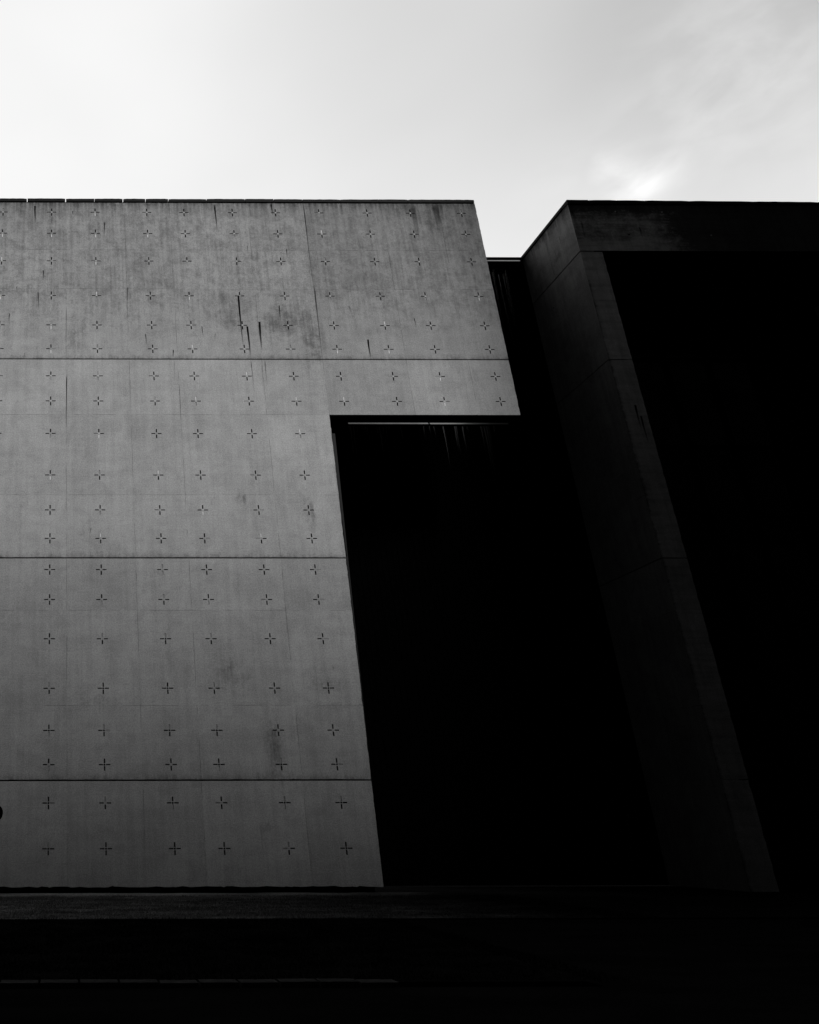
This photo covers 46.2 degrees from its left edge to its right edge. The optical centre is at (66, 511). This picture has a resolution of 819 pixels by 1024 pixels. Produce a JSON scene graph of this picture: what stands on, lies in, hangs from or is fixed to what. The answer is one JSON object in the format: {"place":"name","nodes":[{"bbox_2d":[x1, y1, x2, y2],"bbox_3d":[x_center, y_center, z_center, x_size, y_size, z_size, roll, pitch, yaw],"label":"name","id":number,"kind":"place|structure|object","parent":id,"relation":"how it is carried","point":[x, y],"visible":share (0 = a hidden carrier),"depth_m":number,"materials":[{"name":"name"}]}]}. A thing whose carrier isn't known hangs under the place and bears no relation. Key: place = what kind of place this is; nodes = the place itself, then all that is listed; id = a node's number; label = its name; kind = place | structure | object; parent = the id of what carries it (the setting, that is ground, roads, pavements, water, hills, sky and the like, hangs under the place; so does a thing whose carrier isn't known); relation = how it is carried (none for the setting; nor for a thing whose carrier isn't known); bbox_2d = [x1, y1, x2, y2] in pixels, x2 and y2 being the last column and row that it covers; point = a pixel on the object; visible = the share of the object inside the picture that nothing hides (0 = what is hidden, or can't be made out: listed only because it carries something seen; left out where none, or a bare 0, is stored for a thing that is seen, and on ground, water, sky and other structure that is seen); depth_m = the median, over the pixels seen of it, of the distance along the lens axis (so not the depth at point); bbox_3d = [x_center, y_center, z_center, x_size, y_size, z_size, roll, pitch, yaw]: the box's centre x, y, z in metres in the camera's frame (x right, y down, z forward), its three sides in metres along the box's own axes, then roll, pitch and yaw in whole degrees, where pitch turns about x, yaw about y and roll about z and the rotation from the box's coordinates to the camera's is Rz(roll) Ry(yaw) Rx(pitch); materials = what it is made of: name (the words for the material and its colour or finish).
{"place":"outdoors","nodes":[
{"label":"outdoors","id":0,"kind":"place"},
{"bbox_2d":[0,918,593,982],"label":"lawn","id":1,"kind":"structure","parent":0,"point":[66,947],"depth_m":10.67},
{"bbox_2d":[38,885,672,987],"bbox_3d":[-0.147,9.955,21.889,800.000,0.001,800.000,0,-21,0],"label":"ground","id":2,"kind":"structure","parent":0,"point":[509,984],"depth_m":9.00,"materials":[{"name":"black"}]},
{"bbox_2d":[0,978,398,987],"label":"kerb","id":3,"kind":"structure","parent":2,"relation":"on","point":[204,983],"depth_m":8.61,"materials":[{"name":"concrete"}]},
{"bbox_2d":[0,198,519,892],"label":"concrete building","id":4,"kind":"structure","parent":2,"relation":"on","point":[182,382],"depth_m":25.76,"materials":[{"name":"concrete"}]},
{"bbox_2d":[330,257,668,885],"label":"cladded building","id":5,"kind":"structure","parent":2,"relation":"on","point":[502,748],"depth_m":27.37,"materials":[{"name":"metal"}]},
{"bbox_2d":[521,200,818,892],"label":"concrete building","id":6,"kind":"structure","parent":2,"relation":"on","point":[680,341],"depth_m":28.80,"materials":[{"name":"black concrete"}]},
{"bbox_2d":[0,986,818,1023],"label":"path","id":7,"kind":"structure","parent":0,"point":[595,1005],"depth_m":7.69,"materials":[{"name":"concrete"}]},
{"bbox_2d":[0,891,818,918],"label":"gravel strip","id":8,"kind":"object","parent":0,"point":[668,904],"visible":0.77,"depth_m":18.39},
{"bbox_2d":[0,894,659,918],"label":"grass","id":9,"kind":"structure","parent":8,"relation":"on","point":[213,900],"depth_m":17.63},
{"bbox_2d":[0,0,818,256],"label":"sky","id":10,"kind":"structure","parent":0,"point":[517,109],"materials":[{"name":"white"}]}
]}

